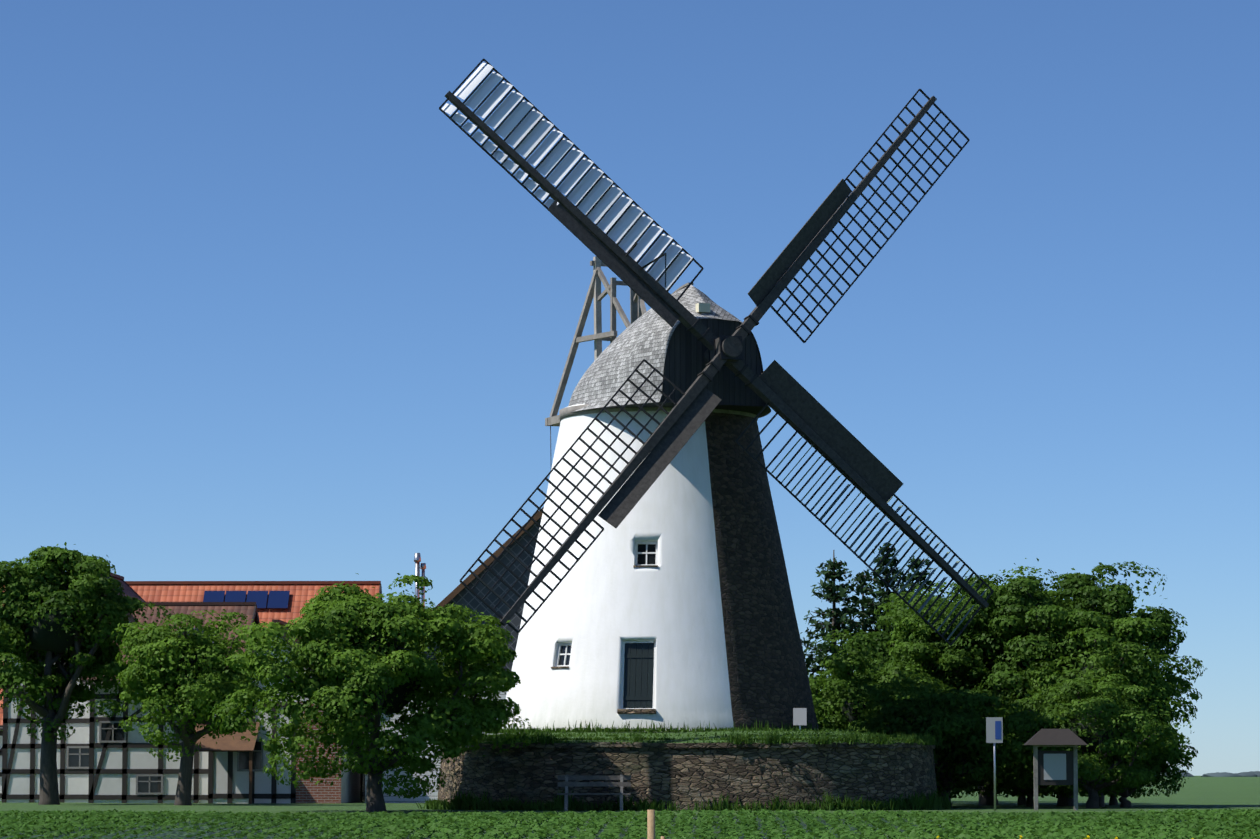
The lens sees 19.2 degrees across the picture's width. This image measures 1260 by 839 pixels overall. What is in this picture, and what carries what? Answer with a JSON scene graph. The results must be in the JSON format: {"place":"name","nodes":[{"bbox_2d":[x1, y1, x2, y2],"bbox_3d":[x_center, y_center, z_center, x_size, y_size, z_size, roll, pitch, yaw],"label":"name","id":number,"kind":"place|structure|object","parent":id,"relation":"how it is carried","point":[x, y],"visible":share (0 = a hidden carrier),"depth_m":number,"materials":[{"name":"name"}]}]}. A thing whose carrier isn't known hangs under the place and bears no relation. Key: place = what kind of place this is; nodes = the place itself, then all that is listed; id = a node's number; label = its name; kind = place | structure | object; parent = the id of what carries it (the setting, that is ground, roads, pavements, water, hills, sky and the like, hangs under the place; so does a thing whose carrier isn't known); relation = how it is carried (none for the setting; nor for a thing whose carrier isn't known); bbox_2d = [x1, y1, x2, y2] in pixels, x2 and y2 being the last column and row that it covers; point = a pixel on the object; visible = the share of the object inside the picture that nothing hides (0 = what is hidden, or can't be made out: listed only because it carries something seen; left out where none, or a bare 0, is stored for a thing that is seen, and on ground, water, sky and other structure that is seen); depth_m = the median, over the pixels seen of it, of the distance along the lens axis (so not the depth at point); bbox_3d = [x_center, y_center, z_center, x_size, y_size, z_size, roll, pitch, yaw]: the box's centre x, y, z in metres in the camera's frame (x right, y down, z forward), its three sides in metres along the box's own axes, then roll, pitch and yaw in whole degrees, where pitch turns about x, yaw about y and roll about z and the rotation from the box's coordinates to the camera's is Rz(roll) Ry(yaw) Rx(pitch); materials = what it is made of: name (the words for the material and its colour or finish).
{"place":"outdoors","nodes":[
{"label":"outdoors","id":0,"kind":"place"},
{"bbox_2d":[24,595,82,653],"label":"tree","id":1,"kind":"object","parent":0,"point":[41,638],"visible":0.5,"depth_m":122.89,"materials":[{"name":"green plant"}]},
{"bbox_2d":[171,648,212,689],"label":"shade tree","id":2,"kind":"object","parent":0,"point":[192,660],"visible":0.08,"depth_m":119.74,"materials":[{"name":"green plant"}]},
{"bbox_2d":[348,641,421,714],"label":"tree","id":3,"kind":"object","parent":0,"point":[400,690],"visible":0.12,"depth_m":100.06,"materials":[{"name":"green plant"}]},
{"bbox_2d":[0,808,1259,838],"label":"crop plants","id":4,"kind":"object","parent":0,"point":[176,833],"depth_m":82.11,"materials":[{"name":"green plant"}]},
{"bbox_2d":[0,776,1259,814],"bbox_3d":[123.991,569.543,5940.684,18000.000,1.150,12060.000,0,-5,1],"label":"terrain","id":5,"kind":"structure","parent":0,"point":[1198,793],"depth_m":119.51,"materials":[{"name":"green plant"}]},
{"bbox_2d":[1,573,145,802],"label":"farmhouse wing","id":6,"kind":"structure","parent":5,"relation":"on","point":[21,751],"depth_m":132.62,"materials":[{"name":"white paint"}]},
{"bbox_2d":[0,542,174,804],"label":"tree","id":7,"kind":"object","parent":5,"relation":"on","point":[84,575],"depth_m":122.88,"materials":[{"name":"green plant"}]},
{"bbox_2d":[79,602,260,802],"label":"half-timbered house","id":8,"kind":"structure","parent":5,"relation":"on","point":[125,767],"depth_m":129.57,"materials":[{"name":"paint"}]},
{"bbox_2d":[0,581,382,800],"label":"farmhouse","id":9,"kind":"object","parent":5,"relation":"on","point":[284,601],"visible":0.04,"depth_m":146.11,"materials":[{"name":"tile"}]},
{"bbox_2d":[111,609,272,804],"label":"tree","id":10,"kind":"object","parent":5,"relation":"on","point":[144,674],"depth_m":119.28,"materials":[{"name":"green plant"}]},
{"bbox_2d":[194,619,362,803],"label":"house","id":11,"kind":"structure","parent":5,"relation":"on","point":[236,765],"depth_m":128.40,"materials":[{"name":"paint"}]},
{"bbox_2d":[208,573,535,811],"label":"tree","id":12,"kind":"object","parent":5,"relation":"on","point":[324,624],"depth_m":98.89,"materials":[{"name":"green plant"}]},
{"bbox_2d":[365,507,543,802],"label":"slate gable house","id":13,"kind":"structure","parent":5,"relation":"on","point":[460,594],"depth_m":131.33,"materials":[{"name":"grey tile"}]},
{"bbox_2d":[557,775,630,810],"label":"bench","id":14,"kind":"object","parent":5,"relation":"on","point":[566,784],"visible":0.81,"depth_m":101.47,"materials":[{"name":"brown wood"}]},
{"bbox_2d":[647,810,664,838],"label":"field stakes","id":15,"kind":"object","parent":5,"relation":"on","point":[650,824],"visible":1,"depth_m":45.92,"materials":[{"name":"beige wood"}]},
{"bbox_2d":[415,719,952,810],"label":"grass mound","id":16,"kind":"object","parent":5,"relation":"on","point":[470,802],"depth_m":102.90,"materials":[{"name":"green plant"}]},
{"bbox_2d":[437,730,936,810],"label":"stone retaining wall","id":17,"kind":"structure","parent":5,"relation":"on","point":[684,773],"depth_m":102.32,"materials":[{"name":"stone"}]},
{"bbox_2d":[801,550,859,685],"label":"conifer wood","id":18,"kind":"object","parent":5,"relation":"on","point":[833,617],"visible":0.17,"depth_m":132.96,"materials":[{"name":"green plant"}]},
{"bbox_2d":[800,557,867,713],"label":"conifer needles","id":19,"kind":"object","parent":18,"relation":"attached to","point":[841,617],"visible":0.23,"depth_m":132.79,"materials":[{"name":"green plant"}]},
{"bbox_2d":[851,571,876,627],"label":"conifer wood","id":20,"kind":"object","parent":5,"relation":"on","point":[863,606],"visible":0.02,"depth_m":138.00,"materials":[{"name":"brown plant"}]},
{"bbox_2d":[838,569,883,641],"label":"conifer needles","id":21,"kind":"object","parent":20,"relation":"attached to","point":[859,579],"visible":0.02,"depth_m":137.96,"materials":[{"name":"green plant"}]},
{"bbox_2d":[859,547,904,643],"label":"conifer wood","id":22,"kind":"object","parent":5,"relation":"on","point":[887,587],"visible":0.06,"depth_m":134.02,"materials":[{"name":"green plant"}]},
{"bbox_2d":[853,542,911,670],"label":"conifer needles","id":23,"kind":"object","parent":22,"relation":"attached to","point":[880,584],"visible":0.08,"depth_m":133.97,"materials":[{"name":"green plant"}]},
{"bbox_2d":[808,621,958,776],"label":"tree","id":24,"kind":"object","parent":5,"relation":"on","point":[841,685],"depth_m":115.49,"materials":[{"name":"green plant"}]},
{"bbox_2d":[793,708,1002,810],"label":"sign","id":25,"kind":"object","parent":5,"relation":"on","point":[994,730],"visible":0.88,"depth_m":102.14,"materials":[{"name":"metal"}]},
{"bbox_2d":[838,592,957,684],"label":"tree leaves","id":26,"kind":"object","parent":5,"relation":"on","point":[881,651],"visible":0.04,"depth_m":126.89,"materials":[{"name":"green plant"}]},
{"bbox_2d":[886,703,988,807],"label":"bush","id":27,"kind":"object","parent":5,"relation":"on","point":[946,783],"visible":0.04,"depth_m":111.34,"materials":[{"name":"green plant"}]},
{"bbox_2d":[849,678,1026,798],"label":"bush leaves","id":28,"kind":"object","parent":5,"relation":"on","point":[959,722],"visible":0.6,"depth_m":110.55,"materials":[{"name":"green plant"}]},
{"bbox_2d":[912,613,1028,805],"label":"tree","id":29,"kind":"object","parent":5,"relation":"on","point":[985,800],"visible":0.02,"depth_m":119.12,"materials":[{"name":"brown plant"}]},
{"bbox_2d":[949,656,1022,690],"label":"tree","id":30,"kind":"object","parent":29,"relation":"attached to","point":[984,684],"visible":0.02,"depth_m":119.05,"materials":[{"name":"green plant"}]},
{"bbox_2d":[874,558,1077,773],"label":"tree leaves","id":31,"kind":"object","parent":5,"relation":"on","point":[911,647],"visible":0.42,"depth_m":118.06,"materials":[{"name":"green plant"}]},
{"bbox_2d":[951,778,1038,804],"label":"undergrowth leaves","id":32,"kind":"object","parent":5,"relation":"on","point":[971,787],"depth_m":123.17,"materials":[{"name":"green plant"}]},
{"bbox_2d":[938,733,1054,796],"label":"bush leaves","id":33,"kind":"object","parent":5,"relation":"on","point":[1052,795],"depth_m":121.52,"materials":[{"name":"green plant"}]},
{"bbox_2d":[939,733,1082,806],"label":"undergrowth leaves","id":34,"kind":"object","parent":5,"relation":"on","point":[1011,784],"depth_m":113.93,"materials":[{"name":"green plant"}]},
{"bbox_2d":[1012,789,1026,804],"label":"trunk","id":35,"kind":"object","parent":5,"relation":"on","point":[1022,799],"depth_m":122.20,"materials":[{"name":"brown plant"}]},
{"bbox_2d":[1024,729,1087,809],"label":"info kiosk","id":36,"kind":"object","parent":5,"relation":"on","point":[1055,767],"visible":0.94,"depth_m":102.98,"materials":[{"name":"grey"}]},
{"bbox_2d":[916,561,1205,746],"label":"tree leaves","id":37,"kind":"object","parent":5,"relation":"on","point":[1078,588],"visible":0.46,"depth_m":116.40,"materials":[{"name":"green plant"}]},
{"bbox_2d":[980,586,1160,805],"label":"tree","id":38,"kind":"object","parent":5,"relation":"on","point":[1064,801],"visible":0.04,"depth_m":117.05,"materials":[{"name":"brown plant"}]},
{"bbox_2d":[1028,625,1090,671],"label":"tree","id":39,"kind":"object","parent":38,"relation":"on","point":[1049,656],"visible":0.02,"depth_m":116.72,"materials":[{"name":"green plant"}]},
{"bbox_2d":[996,775,1171,797],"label":"undergrowth leaves","id":40,"kind":"object","parent":5,"relation":"on","point":[1084,794],"depth_m":121.67,"materials":[{"name":"green plant"}]},
{"bbox_2d":[1023,690,1155,807],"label":"bush","id":41,"kind":"object","parent":5,"relation":"on","point":[1093,799],"visible":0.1,"depth_m":109.72,"materials":[{"name":"brown plant"}]},
{"bbox_2d":[1067,710,1113,752],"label":"bush","id":42,"kind":"object","parent":41,"relation":"attached to","point":[1090,739],"visible":0.29,"depth_m":109.49,"materials":[{"name":"green plant"}]},
{"bbox_2d":[1003,670,1196,791],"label":"bush","id":43,"kind":"object","parent":41,"relation":"attached to","point":[1051,716],"visible":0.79,"depth_m":109.21,"materials":[{"name":"green plant"}]},
{"bbox_2d":[1026,692,1197,797],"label":"bush leaves","id":44,"kind":"object","parent":41,"relation":"attached to","point":[1180,756],"visible":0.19,"depth_m":111.63,"materials":[{"name":"green plant"}]},
{"bbox_2d":[1054,625,1129,806],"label":"tree","id":45,"kind":"object","parent":5,"relation":"on","point":[1101,801],"visible":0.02,"depth_m":114.20,"materials":[{"name":"brown plant"}]},
{"bbox_2d":[1073,660,1109,681],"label":"tree","id":46,"kind":"object","parent":45,"relation":"attached to","point":[1083,668],"visible":0.02,"depth_m":114.44,"materials":[{"name":"green plant"}]},
{"bbox_2d":[1012,609,1201,797],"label":"tree leaves","id":47,"kind":"object","parent":45,"relation":"attached to","point":[1151,678],"visible":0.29,"depth_m":113.46,"materials":[{"name":"green plant"}]},
{"bbox_2d":[1057,740,1188,804],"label":"undergrowth leaves","id":48,"kind":"object","parent":5,"relation":"on","point":[1159,787],"depth_m":120.19,"materials":[{"name":"green plant"}]},
{"bbox_2d":[1108,757,1165,806],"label":"bush wood","id":49,"kind":"object","parent":5,"relation":"on","point":[1123,801],"visible":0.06,"depth_m":112.23,"materials":[{"name":"brown plant"}]},
{"bbox_2d":[1155,769,1259,776],"bbox_3d":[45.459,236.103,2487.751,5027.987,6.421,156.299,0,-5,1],"label":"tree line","id":50,"kind":"object","parent":5,"relation":"on","point":[1242,774],"visible":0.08,"depth_m":2437.36,"materials":[{"name":"green plant"}]},
{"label":"conifer wood","id":51,"kind":"object","parent":5,"relation":"on","visible":0},
{"bbox_2d":[891,556,938,625],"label":"conifer needles","id":52,"kind":"object","parent":51,"relation":"attached to","point":[917,564],"visible":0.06,"depth_m":135.91,"materials":[{"name":"green plant"}]},
{"bbox_2d":[0,0,1259,775],"label":"sky","id":53,"kind":"structure","parent":0,"point":[268,312],"materials":[{"name":"blue"}]},
{"bbox_2d":[559,282,757,420],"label":"cap trim","id":54,"kind":"structure","parent":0,"point":[566,412],"depth_m":107.81,"materials":[{"name":"grey wood"}]},
{"bbox_2d":[499,404,818,733],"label":"mill tower","id":55,"kind":"structure","parent":0,"point":[706,604],"depth_m":106.03,"materials":[{"name":"white paint"}]},
{"bbox_2d":[551,541,657,713],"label":"windows","id":56,"kind":"structure","parent":55,"relation":"in","point":[638,668],"depth_m":104.93,"materials":[{"name":"grey wood"}]},
{"bbox_2d":[568,285,770,417],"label":"windmill cap","id":57,"kind":"object","parent":55,"relation":"on","point":[674,354],"visible":0.58,"depth_m":106.44,"materials":[{"name":"grey wood"}]},
{"bbox_2d":[545,256,646,454],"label":"wooden support frame","id":58,"kind":"object","parent":57,"relation":"attached to","point":[637,311],"visible":0.42,"depth_m":112.92,"materials":[{"name":"grey wood"}]},
{"bbox_2d":[439,58,993,645],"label":"windmill sails","id":59,"kind":"object","parent":57,"relation":"attached to","point":[815,424],"visible":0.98,"depth_m":105.57},
{"bbox_2d":[442,63,988,639],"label":"mill sail shutters","id":60,"kind":"object","parent":59,"relation":"attached to","point":[626,221],"visible":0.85,"depth_m":105.17,"materials":[{"name":"grey wood"}]},
{"bbox_2d":[703,335,742,365],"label":"windmill hub","id":61,"kind":"object","parent":57,"relation":"attached to","point":[730,348],"visible":0.56,"depth_m":104.98,"materials":[{"name":"black metal"}]},
{"bbox_2d":[841,686,881,725],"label":"bush","id":62,"kind":"object","parent":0,"point":[850,718],"visible":0.21,"depth_m":116.23,"materials":[{"name":"green plant"}]}
]}

